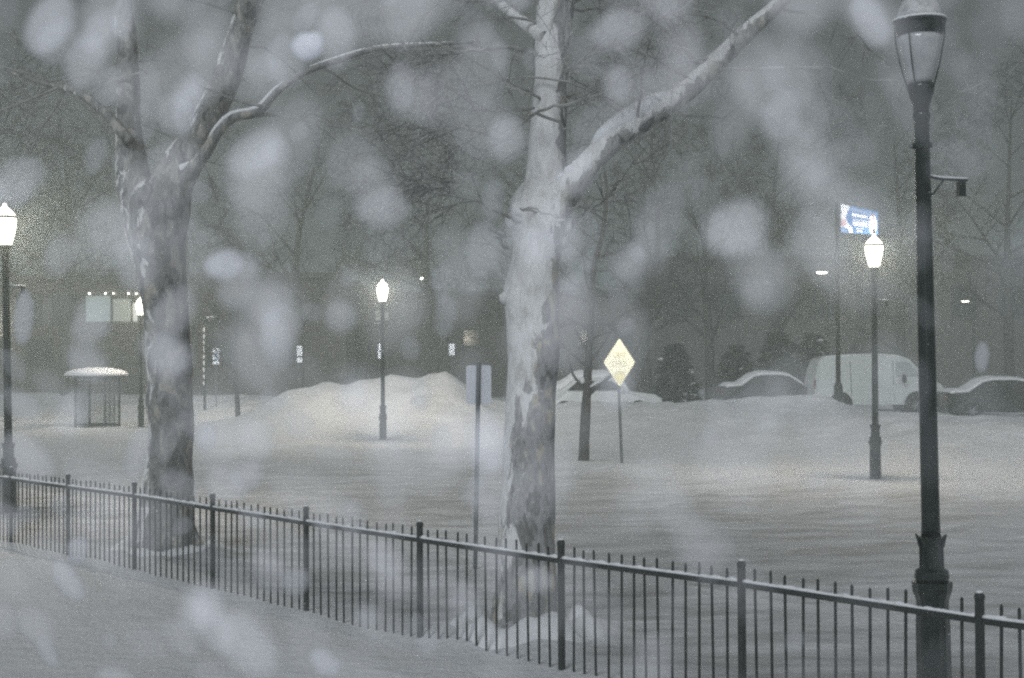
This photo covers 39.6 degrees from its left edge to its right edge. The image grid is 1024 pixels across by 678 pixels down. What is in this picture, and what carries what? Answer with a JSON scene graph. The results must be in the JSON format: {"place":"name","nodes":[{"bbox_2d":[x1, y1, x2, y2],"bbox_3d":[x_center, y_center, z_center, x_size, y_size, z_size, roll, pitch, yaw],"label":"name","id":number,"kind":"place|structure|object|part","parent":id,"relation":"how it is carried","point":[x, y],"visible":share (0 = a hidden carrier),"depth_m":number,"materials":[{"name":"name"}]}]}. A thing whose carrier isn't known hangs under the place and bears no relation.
{"place":"outdoors","nodes":[
{"label":"outdoors","id":0,"kind":"place"},
{"bbox_2d":[20,277,505,281],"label":"overhead cable","id":1,"kind":"object","parent":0,"point":[258,281],"visible":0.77,"depth_m":70.04,"materials":[{"name":"metal"}]},
{"bbox_2d":[291,32,322,60],"bbox_3d":[-0.174,-0.249,1.212,0.027,0.023,0.022,0,-1,0],"label":"snowflake","id":2,"kind":"object","parent":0,"point":[306,46],"visible":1,"depth_m":1.20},
{"bbox_2d":[0,0,1019,647],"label":"falling snow","id":3,"kind":"structure","parent":0,"point":[478,320],"depth_m":9.43,"materials":[{"name":"white snow"}]},
{"bbox_2d":[0,371,1023,677],"bbox_3d":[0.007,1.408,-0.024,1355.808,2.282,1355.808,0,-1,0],"label":"snow covered ground","id":4,"kind":"structure","parent":0,"point":[796,467],"depth_m":20.76,"materials":[{"name":"white snow"}]},
{"bbox_2d":[0,197,25,512],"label":"street lamp","id":5,"kind":"object","parent":4,"relation":"on","point":[8,216],"visible":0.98,"depth_m":23.26,"materials":[{"name":"metal"}]},
{"bbox_2d":[0,12,97,353],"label":"bare tree","id":6,"kind":"object","parent":4,"relation":"on","point":[14,273],"visible":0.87,"depth_m":59.33,"materials":[{"name":"brown plant"}]},
{"bbox_2d":[63,367,128,427],"bbox_3d":[-16.308,2.376,55.802,2.480,2.520,2.480,1,-1,-42],"label":"bus shelter","id":7,"kind":"object","parent":4,"relation":"on","point":[89,374],"visible":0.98,"depth_m":55.47,"materials":[{"name":"black paint"}]},
{"bbox_2d":[13,95,214,394],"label":"bare tree","id":8,"kind":"object","parent":4,"relation":"on","point":[68,286],"visible":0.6,"depth_m":75.51,"materials":[{"name":"brown plant"}]},
{"bbox_2d":[135,298,144,426],"bbox_3d":[-14.360,1.095,55.022,0.391,5.636,0.491,0,-1,-3],"label":"street lamp","id":9,"kind":"object","parent":4,"relation":"on","point":[139,310],"visible":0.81,"depth_m":54.92,"materials":[{"name":"metal"}]},
{"bbox_2d":[105,535,217,556],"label":"shovelled snow","id":10,"kind":"structure","parent":4,"relation":"on","point":[174,550],"depth_m":17.57,"materials":[{"name":"white snow"}]},
{"bbox_2d":[0,273,370,396],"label":"school building","id":11,"kind":"structure","parent":4,"relation":"on","point":[332,344],"depth_m":80.01,"materials":[{"name":"brick"}]},
{"bbox_2d":[14,294,43,323],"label":"window","id":12,"kind":"structure","parent":11,"relation":"in","point":[34,309],"depth_m":80.02,"materials":[{"name":"grey glass"}]},
{"bbox_2d":[22,339,54,364],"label":"window","id":13,"kind":"structure","parent":11,"relation":"in","point":[37,351],"depth_m":79.98,"materials":[{"name":"grey glass"}]},
{"bbox_2d":[49,294,77,323],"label":"window","id":14,"kind":"structure","parent":11,"relation":"in","point":[57,304],"depth_m":80.02,"materials":[{"name":"grey glass"}]},
{"bbox_2d":[82,294,111,323],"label":"window","id":15,"kind":"structure","parent":11,"relation":"in","point":[97,308],"depth_m":80.02,"materials":[{"name":"grey glass"}]},
{"bbox_2d":[110,298,132,323],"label":"window","id":16,"kind":"structure","parent":11,"relation":"in","point":[121,307],"depth_m":80.02,"materials":[{"name":"grey"}]},
{"bbox_2d":[131,302,138,323],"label":"window","id":17,"kind":"structure","parent":11,"relation":"in","point":[135,319],"depth_m":80.00,"materials":[{"name":"grey"}]},
{"bbox_2d":[206,339,233,364],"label":"window","id":18,"kind":"structure","parent":11,"relation":"in","point":[224,351],"depth_m":79.98,"materials":[{"name":"grey glass"}]},
{"bbox_2d":[226,298,252,323],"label":"window","id":19,"kind":"structure","parent":11,"relation":"in","point":[244,316],"depth_m":80.02,"materials":[{"name":"grey glass"}]},
{"bbox_2d":[261,298,286,323],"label":"window","id":20,"kind":"structure","parent":11,"relation":"in","point":[275,314],"depth_m":80.02,"materials":[{"name":"grey glass"}]},
{"bbox_2d":[265,339,294,364],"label":"window","id":21,"kind":"structure","parent":11,"relation":"in","point":[280,351],"depth_m":79.98,"materials":[{"name":"grey glass"}]},
{"bbox_2d":[100,50,280,294],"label":"bare tree","id":22,"kind":"object","parent":4,"relation":"on","point":[225,186],"visible":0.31,"depth_m":85.51,"materials":[{"name":"brown plant"}]},
{"bbox_2d":[203,316,216,409],"bbox_3d":[-12.730,1.159,59.993,0.592,4.263,0.212,0,-1,0],"label":"signal pole","id":23,"kind":"object","parent":4,"relation":"on","point":[204,371],"visible":0.77,"depth_m":59.94,"materials":[{"name":"grey metal"}]},
{"bbox_2d":[213,347,218,406],"bbox_3d":[-12.483,1.757,60.003,0.274,2.848,0.057,0,-1,0],"label":"parking sign","id":24,"kind":"object","parent":4,"relation":"on","point":[216,362],"visible":0.77,"depth_m":59.99,"materials":[{"name":"white metal"}]},
{"bbox_2d":[186,209,291,416],"bbox_3d":[-9.891,-0.540,49.275,4.610,7.939,2.961,-1,-1,31],"label":"street tree","id":25,"kind":"object","parent":4,"relation":"on","point":[236,390],"visible":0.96,"depth_m":49.37,"materials":[{"name":"brown plant"}]},
{"bbox_2d":[0,0,589,551],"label":"plane tree","id":26,"kind":"object","parent":4,"relation":"on","point":[156,208],"visible":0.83,"depth_m":17.88,"materials":[{"name":"grey plant"}]},
{"bbox_2d":[297,345,301,387],"bbox_3d":[-8.956,1.541,60.007,0.237,2.598,0.055,0,-1,8],"label":"parking sign","id":27,"kind":"object","parent":4,"relation":"on","point":[299,353],"visible":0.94,"depth_m":59.99,"materials":[{"name":"white metal"}]},
{"bbox_2d":[195,86,407,388],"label":"bare tree","id":28,"kind":"object","parent":4,"relation":"on","point":[293,284],"visible":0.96,"depth_m":69.86,"materials":[{"name":"brown plant"}]},
{"bbox_2d":[375,276,388,439],"bbox_3d":[-4.034,0.858,44.283,0.390,5.635,0.484,0,-1,-17],"label":"street lamp","id":29,"kind":"object","parent":4,"relation":"on","point":[382,286],"visible":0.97,"depth_m":44.17,"materials":[{"name":"metal"}]},
{"bbox_2d":[378,344,385,358],"bbox_3d":[-4.023,0.377,44.246,0.180,0.460,0.300,-1,-1,18],"label":"strapped sign","id":30,"kind":"object","parent":29,"relation":"attached to","point":[379,351],"visible":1,"depth_m":44.22,"materials":[{"name":"metal"}]},
{"bbox_2d":[320,64,515,372],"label":"bare tree","id":31,"kind":"object","parent":4,"relation":"on","point":[436,328],"visible":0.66,"depth_m":77.85,"materials":[{"name":"brown plant"}]},
{"bbox_2d":[449,343,454,374],"bbox_3d":[-2.533,1.663,60.005,0.237,3.024,0.055,0,-1,-6],"label":"parking sign","id":32,"kind":"object","parent":4,"relation":"on","point":[451,349],"visible":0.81,"depth_m":60.00,"materials":[{"name":"white metal"}]},
{"bbox_2d":[466,362,490,568],"bbox_3d":[-0.381,1.627,16.452,0.292,2.712,0.053,0,-1,0],"label":"street sign","id":33,"kind":"object","parent":4,"relation":"on","point":[478,383],"visible":0.94,"depth_m":16.48,"materials":[{"name":"metal"}]},
{"bbox_2d":[358,290,642,396],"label":"building","id":34,"kind":"structure","parent":4,"relation":"on","point":[406,347],"depth_m":84.00,"materials":[{"name":"brick"}]},
{"bbox_2d":[372,309,380,321],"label":"window","id":35,"kind":"structure","parent":34,"relation":"in","point":[376,319],"depth_m":84.00,"materials":[{"name":"grey glass"}]},
{"bbox_2d":[384,309,391,321],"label":"window","id":36,"kind":"structure","parent":34,"relation":"in","point":[387,314],"depth_m":83.96,"materials":[{"name":"grey glass"}]},
{"bbox_2d":[400,329,420,347],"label":"window","id":37,"kind":"structure","parent":34,"relation":"in","point":[410,337],"depth_m":83.98,"materials":[{"name":"grey glass"}]},
{"bbox_2d":[431,329,449,347],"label":"window","id":38,"kind":"structure","parent":34,"relation":"in","point":[446,342],"depth_m":83.98,"materials":[{"name":"grey glass"}]},
{"bbox_2d":[461,329,481,347],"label":"window","id":39,"kind":"structure","parent":34,"relation":"in","point":[473,339],"depth_m":83.98,"materials":[{"name":"grey"}]},
{"bbox_2d":[573,329,594,347],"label":"window","id":40,"kind":"structure","parent":34,"relation":"in","point":[582,332],"depth_m":83.98,"materials":[{"name":"grey glass"}]},
{"bbox_2d":[612,329,633,347],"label":"window","id":41,"kind":"structure","parent":34,"relation":"in","point":[617,335],"depth_m":83.98,"materials":[{"name":"grey glass"}]},
{"bbox_2d":[0,466,1023,677],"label":"metal fence","id":42,"kind":"object","parent":4,"relation":"on","point":[980,618],"visible":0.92,"depth_m":11.85,"materials":[{"name":"black metal"}]},
{"bbox_2d":[421,103,619,335],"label":"bare tree","id":43,"kind":"object","parent":4,"relation":"on","point":[498,318],"visible":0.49,"depth_m":66.33,"materials":[{"name":"brown plant"}]},
{"bbox_2d":[450,603,604,649],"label":"shovelled snow","id":44,"kind":"structure","parent":4,"relation":"on","point":[589,627],"depth_m":12.11,"materials":[{"name":"white snow"}]},
{"bbox_2d":[489,95,718,460],"bbox_3d":[2.204,-1.519,34.668,5.560,9.324,3.614,0,-1,0],"label":"street tree","id":45,"kind":"object","parent":4,"relation":"on","point":[588,387],"visible":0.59,"depth_m":34.17,"materials":[{"name":"brown plant"}]},
{"bbox_2d":[555,370,661,404],"bbox_3d":[3.104,1.952,50.520,4.300,1.738,2.007,0,-1,-3],"label":"parked car","id":46,"kind":"object","parent":4,"relation":"on","point":[568,388],"visible":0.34,"depth_m":49.74,"materials":[{"name":"white paint"}]},
{"bbox_3d":[2.407,1.624,49.686,0.953,0.340,0.061,0,-1,-3],"label":"side window","id":47,"kind":"part","parent":46,"relation":"part of","materials":[{"name":"grey glass"}]},
{"bbox_3d":[3.438,1.619,49.740,1.000,0.340,0.061,0,-1,-3],"label":"side window","id":48,"kind":"part","parent":46,"relation":"part of","materials":[{"name":"grey glass"}]},
{"bbox_2d":[604,339,633,462],"bbox_3d":[2.502,1.628,33.377,1.096,3.257,0.148,1,-1,-42],"label":"warning sign","id":49,"kind":"object","parent":4,"relation":"on","point":[619,362],"visible":0.99,"depth_m":33.37,"materials":[{"name":"metal"}]},
{"bbox_2d":[248,0,1023,628],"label":"plane tree","id":50,"kind":"object","parent":4,"relation":"on","point":[548,194],"visible":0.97,"depth_m":12.47,"materials":[{"name":"grey plant"}]},
{"bbox_2d":[559,57,727,393],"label":"bare tree","id":51,"kind":"object","parent":4,"relation":"on","point":[646,363],"visible":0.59,"depth_m":71.79,"materials":[{"name":"brown plant"}]},
{"bbox_2d":[648,343,703,402],"bbox_3d":[7.352,1.739,64.019,2.562,3.166,2.381,0,-1,0],"label":"evergreen shrub","id":52,"kind":"object","parent":4,"relation":"on","point":[664,388],"visible":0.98,"depth_m":63.71,"materials":[{"name":"green plant"}]},
{"bbox_2d":[617,105,808,399],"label":"bare tree","id":53,"kind":"object","parent":4,"relation":"on","point":[705,315],"visible":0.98,"depth_m":65.81,"materials":[{"name":"brown plant"}]},
{"bbox_2d":[704,344,757,398],"bbox_3d":[9.780,1.760,61.984,2.497,3.057,2.489,0,-1,-32],"label":"evergreen shrub","id":54,"kind":"object","parent":4,"relation":"on","point":[733,355],"visible":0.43,"depth_m":61.77,"materials":[{"name":"green plant"}]},
{"bbox_2d":[714,370,806,399],"bbox_3d":[10.180,2.004,55.061,4.400,1.595,2.007,0,-1,-4],"label":"parked car","id":55,"kind":"object","parent":4,"relation":"on","point":[766,383],"visible":0.43,"depth_m":54.26,"materials":[{"name":"grey paint"}]},
{"bbox_3d":[9.480,1.604,54.214,0.976,0.340,0.061,0,-1,-4],"label":"side window","id":56,"kind":"part","parent":55,"relation":"part of","materials":[{"name":"grey glass"}]},
{"bbox_3d":[10.534,1.600,54.288,1.023,0.340,0.061,0,-1,-4],"label":"side window","id":57,"kind":"part","parent":55,"relation":"part of","materials":[{"name":"grey glass"}]},
{"bbox_2d":[751,331,806,383],"bbox_3d":[11.861,1.474,62.950,3.145,3.684,3.098,0,-1,-22],"label":"evergreen shrub","id":58,"kind":"object","parent":4,"relation":"on","point":[783,339],"visible":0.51,"depth_m":62.76,"materials":[{"name":"green plant"}]},
{"bbox_2d":[676,61,894,370],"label":"bare tree","id":59,"kind":"object","parent":4,"relation":"on","point":[776,323],"visible":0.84,"depth_m":73.94,"materials":[{"name":"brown plant"}]},
{"bbox_2d":[792,332,830,382],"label":"evergreen shrub","id":60,"kind":"object","parent":4,"relation":"on","point":[819,349],"visible":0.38,"depth_m":67.78,"materials":[{"name":"green plant"}]},
{"bbox_2d":[624,254,1023,389],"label":"dark building","id":61,"kind":"structure","parent":4,"relation":"on","point":[954,344],"depth_m":104.03,"materials":[{"name":"brick"}]},
{"bbox_2d":[665,285,694,318],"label":"window","id":62,"kind":"structure","parent":61,"relation":"in","point":[687,314],"depth_m":104.04,"materials":[{"name":"grey glass"}]},
{"bbox_2d":[712,285,741,318],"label":"window","id":63,"kind":"structure","parent":61,"relation":"in","point":[731,301],"depth_m":104.04,"materials":[{"name":"grey glass"}]},
{"bbox_2d":[760,285,789,318],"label":"window","id":64,"kind":"structure","parent":61,"relation":"in","point":[782,290],"depth_m":104.04,"materials":[{"name":"grey glass"}]},
{"bbox_2d":[808,285,834,318],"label":"window","id":65,"kind":"structure","parent":61,"relation":"in","point":[829,308],"depth_m":104.04,"materials":[{"name":"grey glass"}]},
{"bbox_2d":[855,285,884,318],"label":"window","id":66,"kind":"structure","parent":61,"relation":"in","point":[867,310],"depth_m":104.04,"materials":[{"name":"grey glass"}]},
{"bbox_2d":[905,285,916,318],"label":"window","id":67,"kind":"structure","parent":61,"relation":"in","point":[911,306],"depth_m":104.04,"materials":[{"name":"grey glass"}]},
{"bbox_2d":[950,285,980,318],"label":"window","id":68,"kind":"structure","parent":61,"relation":"in","point":[960,310],"depth_m":104.04,"materials":[{"name":"grey glass"}]},
{"bbox_2d":[998,285,1023,318],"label":"window","id":69,"kind":"structure","parent":61,"relation":"in","point":[1020,313],"depth_m":104.04,"materials":[{"name":"grey glass"}]},
{"bbox_2d":[815,203,842,401],"bbox_3d":[10.567,-1.171,47.485,0.928,6.752,0.295,0,-1,-8],"label":"road lamp","id":70,"kind":"object","parent":4,"relation":"on","point":[838,391],"visible":0.98,"depth_m":47.46,"materials":[{"name":"grey metal"}]},
{"bbox_2d":[838,204,877,234],"bbox_3d":[11.557,-4.003,47.581,1.387,1.036,0.048,0,-1,0],"label":"banner sign","id":71,"kind":"object","parent":70,"relation":"attached to","point":[854,219],"visible":0.97,"depth_m":47.56,"materials":[{"name":"blue plastic"}]},
{"bbox_2d":[804,354,943,412],"bbox_3d":[13.766,1.712,53.922,4.978,2.323,2.201,0,-1,-1],"label":"white van","id":72,"kind":"object","parent":4,"relation":"on","point":[898,388],"visible":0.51,"depth_m":53.14,"materials":[{"name":"paint"}]},
{"bbox_3d":[14.795,1.099,53.191,0.900,0.540,0.086,0,-1,-1],"label":"side window","id":73,"kind":"part","parent":72,"relation":"part of","materials":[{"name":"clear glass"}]},
{"bbox_2d":[864,229,888,478],"bbox_3d":[7.514,0.543,29.358,0.390,5.635,0.479,-1,-1,36],"label":"street lamp","id":74,"kind":"object","parent":4,"relation":"on","point":[874,245],"visible":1,"depth_m":29.26,"materials":[{"name":"black metal"}]},
{"bbox_2d":[812,76,1001,356],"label":"bare tree","id":75,"kind":"object","parent":4,"relation":"on","point":[899,349],"visible":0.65,"depth_m":69.99,"materials":[{"name":"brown plant"}]},
{"bbox_2d":[891,0,967,677],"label":"street lamp","id":76,"kind":"object","parent":4,"relation":"on","point":[919,29],"visible":1,"depth_m":10.19,"materials":[{"name":"black metal"}]},
{"bbox_2d":[879,27,1023,376],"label":"bare tree","id":77,"kind":"object","parent":4,"relation":"on","point":[1008,313],"visible":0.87,"depth_m":65.97,"materials":[{"name":"brown plant"}]},
{"bbox_2d":[961,299,986,378],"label":"road lamp","id":78,"kind":"object","parent":4,"relation":"on","point":[973,319],"visible":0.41,"depth_m":94.94,"materials":[{"name":"grey metal"}]},
{"bbox_2d":[937,376,1023,415],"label":"parked car","id":79,"kind":"object","parent":4,"relation":"on","point":[975,396],"visible":0.91,"depth_m":49.56,"materials":[{"name":"grey paint"}]},
{"bbox_3d":[16.703,1.667,49.556,1.042,0.340,0.061,0,-1,2],"label":"side window","id":80,"kind":"part","parent":79,"relation":"part of","materials":[{"name":"grey glass"}]},
{"bbox_3d":[17.831,1.660,49.516,1.093,0.340,0.061,0,-1,2],"label":"side window","id":81,"kind":"part","parent":79,"relation":"part of","materials":[{"name":"grey glass"}]},
{"bbox_2d":[0,0,1023,290],"label":"sky","id":82,"kind":"structure","parent":0,"point":[976,41],"materials":[{"name":"grey"}]}
]}

